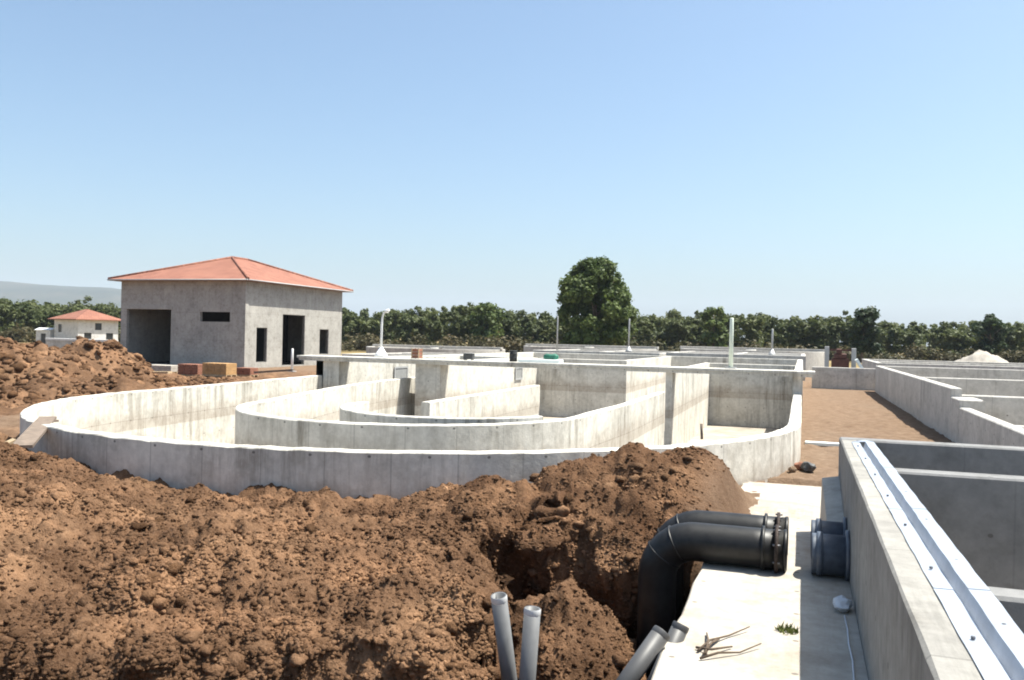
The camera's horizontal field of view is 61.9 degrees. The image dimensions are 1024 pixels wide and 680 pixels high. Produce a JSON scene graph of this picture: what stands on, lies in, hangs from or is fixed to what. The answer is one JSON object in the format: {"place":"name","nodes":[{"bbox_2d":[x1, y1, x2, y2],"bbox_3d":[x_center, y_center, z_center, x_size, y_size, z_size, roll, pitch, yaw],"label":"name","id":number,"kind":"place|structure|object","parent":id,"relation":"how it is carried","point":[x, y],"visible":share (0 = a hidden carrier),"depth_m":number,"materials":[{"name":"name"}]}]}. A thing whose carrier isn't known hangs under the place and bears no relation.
{"place":"outdoors","nodes":[
{"label":"outdoors","id":0,"kind":"place"},
{"bbox_2d":[0,281,120,325],"bbox_3d":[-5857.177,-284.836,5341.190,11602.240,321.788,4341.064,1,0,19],"label":"hills","id":1,"kind":"structure","parent":0,"point":[13,292],"depth_m":3844.01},
{"bbox_2d":[0,336,1019,679],"bbox_3d":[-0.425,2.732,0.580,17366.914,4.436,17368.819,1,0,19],"label":"ground","id":2,"kind":"structure","parent":0,"point":[832,414],"depth_m":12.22,"materials":[{"name":"brown soil"}]},
{"bbox_2d":[5,438,15,444],"bbox_3d":[-11.970,2.538,19.708,0.300,0.060,0.955,1,25,46],"label":"plank","id":3,"kind":"object","parent":2,"relation":"on","point":[11,441],"visible":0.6,"depth_m":19.89,"materials":[{"name":"beige wood"}]},
{"bbox_2d":[12,416,56,447],"bbox_3d":[-10.401,1.982,18.650,0.380,0.061,4.239,1,2,-22],"label":"plank","id":4,"kind":"object","parent":2,"relation":"on","point":[32,434],"visible":1,"depth_m":18.20,"materials":[{"name":"brown wood"}]},
{"bbox_2d":[35,328,53,343],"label":"hut","id":5,"kind":"object","parent":2,"relation":"on","point":[42,334],"visible":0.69,"depth_m":148.97,"materials":[{"name":"paint"}]},
{"bbox_2d":[41,334,45,343],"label":"door","id":6,"kind":"structure","parent":5,"relation":"in","point":[43,336],"depth_m":148.95,"materials":[{"name":"metal"}]},
{"bbox_2d":[45,338,117,347],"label":"wall","id":7,"kind":"structure","parent":2,"relation":"on","point":[59,342],"depth_m":94.87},
{"bbox_2d":[48,309,120,339],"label":"house","id":8,"kind":"structure","parent":2,"relation":"on","point":[87,323],"depth_m":147.61,"materials":[{"name":"white paint"}]},
{"bbox_2d":[84,333,90,338],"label":"window","id":9,"kind":"structure","parent":8,"relation":"in","point":[86,335],"depth_m":146.36,"materials":[{"name":"grey glass"}]},
{"bbox_2d":[95,323,100,329],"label":"window","id":10,"kind":"structure","parent":8,"relation":"in","point":[97,325],"depth_m":147.83,"materials":[{"name":"grey glass"}]},
{"bbox_2d":[106,333,112,339],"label":"window","id":11,"kind":"structure","parent":8,"relation":"in","point":[109,336],"depth_m":149.57,"materials":[{"name":"grey glass"}]},
{"bbox_2d":[0,336,236,407],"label":"rubble","id":12,"kind":"object","parent":2,"relation":"on","point":[33,397],"visible":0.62,"depth_m":42.76,"materials":[{"name":"brown stone"}]},
{"bbox_2d":[151,371,171,373],"bbox_3d":[-22.601,1.966,51.708,4.030,0.120,0.500,0,0,9],"label":"timber","id":13,"kind":"object","parent":2,"relation":"on","point":[160,372],"visible":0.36,"depth_m":51.29,"materials":[{"name":"beige wood"}]},
{"bbox_2d":[151,364,177,372],"bbox_3d":[-26.081,2.162,63.799,2.600,0.582,1.400,1,0,19],"label":"slab stack","id":14,"kind":"object","parent":2,"relation":"on","point":[160,367],"visible":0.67,"depth_m":63.11,"materials":[{"name":"grey concrete"}]},
{"bbox_2d":[178,364,203,375],"bbox_3d":[-22.845,2.163,61.113,1.750,0.882,1.200,1,0,19],"label":"brick pallet","id":15,"kind":"object","parent":2,"relation":"on","point":[189,369],"visible":0.75,"depth_m":60.58,"materials":[{"name":"red brick"}]},
{"bbox_2d":[202,362,236,376],"bbox_3d":[-20.290,2.056,59.187,2.000,0.912,1.200,1,0,19],"label":"formwork stack","id":16,"kind":"object","parent":2,"relation":"on","point":[213,369],"visible":0.97,"depth_m":58.69,"materials":[{"name":"yellow wood"}]},
{"bbox_2d":[107,256,353,367],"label":"concrete building","id":17,"kind":"structure","parent":2,"relation":"on","point":[243,312],"depth_m":77.92,"materials":[{"name":"concrete"}]},
{"bbox_2d":[256,328,265,361],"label":"window frame","id":18,"kind":"structure","parent":17,"relation":"in","point":[263,328],"depth_m":77.11,"materials":[{"name":"concrete"}]},
{"bbox_2d":[319,329,326,353],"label":"window frame","id":19,"kind":"structure","parent":17,"relation":"in","point":[320,329],"depth_m":87.10,"materials":[{"name":"concrete"}]},
{"bbox_2d":[236,367,257,376],"bbox_3d":[-19.276,2.329,62.010,1.300,0.632,1.000,1,0,19],"label":"brick pallet","id":20,"kind":"object","parent":2,"relation":"on","point":[245,371],"visible":0.87,"depth_m":61.60,"materials":[{"name":"brick"}]},
{"bbox_2d":[254,369,294,372],"bbox_3d":[-14.955,1.962,53.707,2.663,0.120,0.350,-4,-1,13],"label":"timber","id":21,"kind":"object","parent":2,"relation":"on","point":[274,371],"visible":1,"depth_m":53.51,"materials":[{"name":"brown wood"}]},
{"bbox_2d":[287,349,296,371],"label":"post","id":22,"kind":"object","parent":2,"relation":"on","point":[292,353],"visible":0.95,"depth_m":69.96,"materials":[{"name":"white metal"}]},
{"bbox_2d":[0,435,704,679],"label":"soil clods","id":23,"kind":"object","parent":2,"relation":"on","point":[235,658],"visible":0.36,"depth_m":9.56,"materials":[{"name":"brown soil"}]},
{"bbox_2d":[342,352,463,356],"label":"settling tank","id":24,"kind":"object","parent":2,"relation":"on","point":[389,354],"visible":0.12,"depth_m":79.59,"materials":[{"name":"grey concrete"}]},
{"bbox_2d":[20,352,802,499],"bbox_3d":[3.054,3.348,46.740,24.300,4.163,63.110,1,0,19],"label":"concrete tank","id":25,"kind":"object","parent":2,"relation":"on","point":[355,430],"visible":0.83,"depth_m":27.83,"materials":[{"name":"concrete"}]},
{"bbox_2d":[297,355,814,376],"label":"walkway","id":26,"kind":"structure","parent":25,"relation":"on","point":[710,370],"depth_m":40.42,"materials":[{"name":"concrete"}]},
{"bbox_2d":[374,309,389,357],"bbox_3d":[-6.725,-0.357,44.440,0.735,2.534,0.583,1,0,19],"label":"lamp post","id":27,"kind":"object","parent":26,"relation":"on","point":[381,353],"visible":1,"depth_m":44.40,"materials":[{"name":"white metal"}]},
{"bbox_2d":[411,348,422,358],"bbox_3d":[-4.878,0.686,43.806,0.430,0.530,0.460,1,0,19],"label":"wooden crate","id":28,"kind":"object","parent":26,"relation":"on","point":[417,353],"visible":1,"depth_m":43.65,"materials":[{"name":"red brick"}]},
{"bbox_2d":[463,353,475,359],"bbox_3d":[-2.163,0.833,42.881,0.560,0.360,0.360,1,0,19],"label":"control box","id":29,"kind":"object","parent":26,"relation":"on","point":[466,356],"visible":0.93,"depth_m":42.75,"materials":[{"name":"metal"}]},
{"bbox_2d":[509,350,516,361],"bbox_3d":[0.067,0.792,42.123,0.398,0.545,0.398,1,0,19],"label":"drum","id":30,"kind":"object","parent":26,"relation":"on","point":[513,356],"visible":1,"depth_m":41.96,"materials":[{"name":"black metal"}]},
{"bbox_2d":[518,358,562,362],"bbox_3d":[1.395,1.015,41.669,2.100,0.160,0.700,1,0,19],"label":"foam sheet","id":31,"kind":"object","parent":26,"relation":"on","point":[540,360],"visible":1,"depth_m":41.34,"materials":[{"name":"white plastic"}]},
{"bbox_2d":[543,354,558,359],"bbox_3d":[1.903,0.824,41.534,0.724,0.332,0.332,1,0,12],"label":"tarpaulin bundle","id":32,"kind":"object","parent":31,"relation":"on","point":[552,356],"visible":0.99,"depth_m":41.43,"materials":[{"name":"green plastic"}]},
{"bbox_2d":[725,318,736,368],"bbox_3d":[9.960,0.144,38.758,0.480,2.301,0.480,1,0,19],"label":"post","id":33,"kind":"object","parent":26,"relation":"on","point":[731,334],"visible":0.98,"depth_m":38.68,"materials":[{"name":"grey metal"}]},
{"bbox_2d":[700,424,702,438],"bbox_3d":[4.278,2.062,19.250,0.060,0.355,0.085,1,0,-26],"label":"stake","id":34,"kind":"object","parent":25,"relation":"on","point":[701,431],"visible":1,"depth_m":19.23,"materials":[{"name":"brown wood"}]},
{"bbox_2d":[366,344,504,353],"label":"clarifier tank","id":35,"kind":"object","parent":2,"relation":"on","point":[374,348],"visible":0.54,"depth_m":108.96,"materials":[{"name":"grey concrete"}]},
{"bbox_2d":[469,301,505,343],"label":"tree","id":36,"kind":"object","parent":2,"relation":"on","point":[488,318],"visible":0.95,"depth_m":168.93,"materials":[{"name":"green plant"}]},
{"bbox_2d":[491,592,516,679],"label":"conduit","id":37,"kind":"object","parent":2,"relation":"on","point":[501,618],"visible":1,"depth_m":8.23,"materials":[{"name":"grey plastic"}]},
{"bbox_2d":[0,295,1023,360],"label":"wood","id":38,"kind":"object","parent":2,"relation":"on","point":[673,327],"visible":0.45,"depth_m":175.65,"materials":[{"name":"green plant"}]},
{"bbox_2d":[0,322,1023,362],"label":"scrub","id":39,"kind":"object","parent":2,"relation":"on","point":[21,335],"visible":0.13,"depth_m":163.07,"materials":[{"name":"green plant"}]},
{"bbox_2d":[519,605,540,679],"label":"conduit","id":40,"kind":"object","parent":2,"relation":"on","point":[530,641],"visible":1,"depth_m":8.04,"materials":[{"name":"grey plastic"}]},
{"bbox_2d":[523,344,658,351],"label":"clarifier tank","id":41,"kind":"object","parent":2,"relation":"on","point":[529,347],"visible":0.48,"depth_m":108.23,"materials":[{"name":"grey concrete"}]},
{"bbox_2d":[555,255,639,345],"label":"tree","id":42,"kind":"object","parent":2,"relation":"on","point":[594,292],"visible":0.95,"depth_m":121.82,"materials":[{"name":"green plant"}]},
{"bbox_2d":[533,349,678,355],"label":"settling tank","id":43,"kind":"object","parent":2,"relation":"on","point":[618,352],"visible":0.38,"depth_m":81.65,"materials":[{"name":"grey concrete"}]},
{"bbox_2d":[556,316,557,349],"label":"post","id":44,"kind":"object","parent":43,"relation":"on","point":[557,335],"visible":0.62,"depth_m":83.93,"materials":[{"name":"grey metal"}]},
{"bbox_2d":[625,319,631,351],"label":"post","id":45,"kind":"object","parent":43,"relation":"on","point":[628,349],"visible":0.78,"depth_m":83.92,"materials":[{"name":"grey metal"}]},
{"bbox_2d":[616,625,669,679],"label":"conduit","id":46,"kind":"object","parent":2,"relation":"in","point":[647,652],"visible":1,"depth_m":8.20,"materials":[{"name":"grey plastic"}]},
{"bbox_2d":[699,306,728,346],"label":"tree","id":47,"kind":"object","parent":2,"relation":"on","point":[713,338],"visible":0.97,"depth_m":163.88,"materials":[{"name":"green plant"}]},
{"bbox_2d":[654,510,788,620],"bbox_3d":[2.936,3.698,12.315,1.960,2.562,0.644,1,0,19],"label":"elbow pipe","id":48,"kind":"object","parent":2,"relation":"on","point":[737,519],"visible":0.3,"depth_m":12.18,"materials":[{"name":"black plastic"}]},
{"bbox_2d":[666,351,805,380],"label":"settling tank","id":49,"kind":"object","parent":2,"relation":"on","point":[743,354],"visible":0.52,"depth_m":77.06,"materials":[{"name":"grey concrete"}]},
{"bbox_2d":[768,329,775,354],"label":"post","id":50,"kind":"object","parent":49,"relation":"on","point":[771,352],"visible":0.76,"depth_m":77.91,"materials":[{"name":"grey metal"}]},
{"bbox_2d":[680,346,824,370],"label":"clarifier tank","id":51,"kind":"object","parent":2,"relation":"on","point":[815,357],"visible":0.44,"depth_m":101.33,"materials":[{"name":"grey concrete"}]},
{"bbox_2d":[651,562,867,679],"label":"concrete slab","id":52,"kind":"structure","parent":2,"relation":"on","point":[723,599],"depth_m":8.96,"materials":[{"name":"beige concrete"}]},
{"bbox_2d":[647,620,688,679],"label":"conduit","id":53,"kind":"object","parent":52,"relation":"attached to","point":[677,632],"visible":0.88,"depth_m":8.52,"materials":[{"name":"grey plastic"}]},
{"bbox_2d":[636,522,787,676],"bbox_3d":[2.678,3.702,11.558,1.960,2.547,0.644,1,0,19],"label":"elbow pipe","id":54,"kind":"object","parent":52,"relation":"on","point":[668,551],"visible":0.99,"depth_m":11.47,"materials":[{"name":"black plastic"}]},
{"bbox_2d":[695,626,761,659],"bbox_3d":[2.108,2.985,8.463,0.964,0.056,0.583,1,0,-22],"label":"twig","id":55,"kind":"object","parent":52,"relation":"on","point":[707,644],"visible":1,"depth_m":8.26,"materials":[{"name":"brown wood"}]},
{"bbox_2d":[774,621,798,634],"bbox_3d":[2.879,2.990,8.888,0.249,0.090,0.214,1,0,-16],"label":"weed","id":56,"kind":"object","parent":52,"relation":"on","point":[787,628],"visible":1,"depth_m":8.87,"materials":[{"name":"green plant"}]},
{"bbox_2d":[833,595,852,612],"bbox_3d":[3.735,2.983,9.640,0.212,0.150,0.344,1,0,19],"label":"plastic bag","id":57,"kind":"object","parent":52,"relation":"on","point":[842,603],"visible":1,"depth_m":9.56,"materials":[{"name":"plastic"}]},
{"bbox_2d":[844,615,854,679],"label":"cord","id":58,"kind":"object","parent":52,"relation":"on","point":[850,649],"visible":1,"depth_m":8.34,"materials":[{"name":"plastic"}]},
{"bbox_2d":[741,482,821,567],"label":"concrete slab","id":59,"kind":"structure","parent":2,"relation":"on","point":[799,506],"depth_m":16.41,"materials":[{"name":"grey concrete"}]},
{"bbox_2d":[788,466,796,472],"bbox_3d":[6.922,3.197,21.054,0.222,0.159,0.200,1,0,19],"label":"rubble stone","id":60,"kind":"object","parent":2,"relation":"on","point":[792,469],"visible":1,"depth_m":20.99,"materials":[{"name":"brown stone"}]},
{"bbox_2d":[794,462,802,470],"bbox_3d":[7.269,3.178,21.512,0.318,0.229,0.275,1,0,19],"label":"rubble stone","id":61,"kind":"object","parent":2,"relation":"on","point":[797,465],"visible":0.64,"depth_m":21.43,"materials":[{"name":"red brick"}]},
{"bbox_2d":[800,461,815,472],"bbox_3d":[7.361,3.170,21.252,0.345,0.285,0.355,1,0,-39],"label":"rubble stone","id":62,"kind":"object","parent":2,"relation":"on","point":[808,467],"visible":0.99,"depth_m":21.14,"materials":[{"name":"stone"}]},
{"bbox_2d":[805,441,838,445],"bbox_3d":[9.695,3.245,26.687,1.000,0.100,0.280,1,0,19],"label":"plank","id":63,"kind":"object","parent":2,"relation":"on","point":[823,443],"visible":0.86,"depth_m":26.59,"materials":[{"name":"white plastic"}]},
{"bbox_2d":[824,346,855,367],"bbox_3d":[24.756,2.029,64.400,2.220,3.050,0.700,1,0,19],"label":"pump frame","id":64,"kind":"object","parent":2,"relation":"on","point":[840,359],"visible":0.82,"depth_m":64.16,"materials":[{"name":"grey metal"}]},
{"bbox_2d":[812,367,874,390],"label":"concrete wall","id":65,"kind":"structure","parent":2,"relation":"on","point":[842,378],"depth_m":61.55,"materials":[{"name":"grey concrete"}]},
{"bbox_2d":[855,359,862,367],"bbox_3d":[26.016,2.395,62.966,0.200,2.250,1.000,-32,-10,16],"label":"board","id":66,"kind":"object","parent":2,"relation":"on","point":[858,363],"visible":0.36,"depth_m":62.64,"materials":[{"name":"white plastic"}]},
{"bbox_2d":[848,306,881,362],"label":"tree","id":67,"kind":"object","parent":2,"relation":"on","point":[864,334],"visible":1,"depth_m":148.77,"materials":[{"name":"green plant"}]},
{"bbox_2d":[820,437,1023,679],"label":"concrete basin","id":68,"kind":"object","parent":2,"relation":"on","point":[970,497],"visible":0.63,"depth_m":10.31,"materials":[{"name":"grey concrete"}]},
{"bbox_2d":[810,517,846,556],"bbox_3d":[4.409,2.773,11.818,0.510,0.656,0.656,1,0,19],"label":"pipe stub","id":69,"kind":"object","parent":68,"relation":"attached to","point":[830,527],"visible":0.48,"depth_m":11.68,"materials":[{"name":"black plastic"}]},
{"bbox_2d":[811,530,849,580],"bbox_3d":[4.151,2.784,11.060,0.510,0.656,0.656,1,0,19],"label":"pipe stub","id":70,"kind":"object","parent":68,"relation":"attached to","point":[830,554],"visible":0.92,"depth_m":10.86,"materials":[{"name":"black plastic"}]},
{"bbox_2d":[852,440,1023,679],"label":"metal gutter","id":71,"kind":"object","parent":68,"relation":"attached to","point":[989,632],"visible":1,"depth_m":5.63,"materials":[{"name":"silver metal"}]},
{"bbox_2d":[862,359,1023,369],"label":"settling tank","id":72,"kind":"object","parent":2,"relation":"on","point":[869,363],"visible":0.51,"depth_m":69.16,"materials":[{"name":"grey concrete"}]},
{"bbox_2d":[875,366,1023,446],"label":"stepped tank","id":73,"kind":"object","parent":2,"relation":"on","point":[971,406],"visible":0.76,"depth_m":33.45,"materials":[{"name":"grey concrete"}]},
{"bbox_2d":[956,350,1008,362],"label":"sand pile","id":74,"kind":"object","parent":2,"relation":"on","point":[981,356],"visible":0.24,"depth_m":106.83,"materials":[{"name":"white sand"}]},
{"bbox_2d":[971,313,1009,353],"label":"tree","id":75,"kind":"object","parent":2,"relation":"on","point":[990,326],"visible":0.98,"depth_m":164.29,"materials":[{"name":"green plant"}]},
{"bbox_2d":[0,0,1023,345],"label":"sky","id":76,"kind":"structure","parent":0,"point":[785,159],"materials":[{"name":"blue"}]}
]}

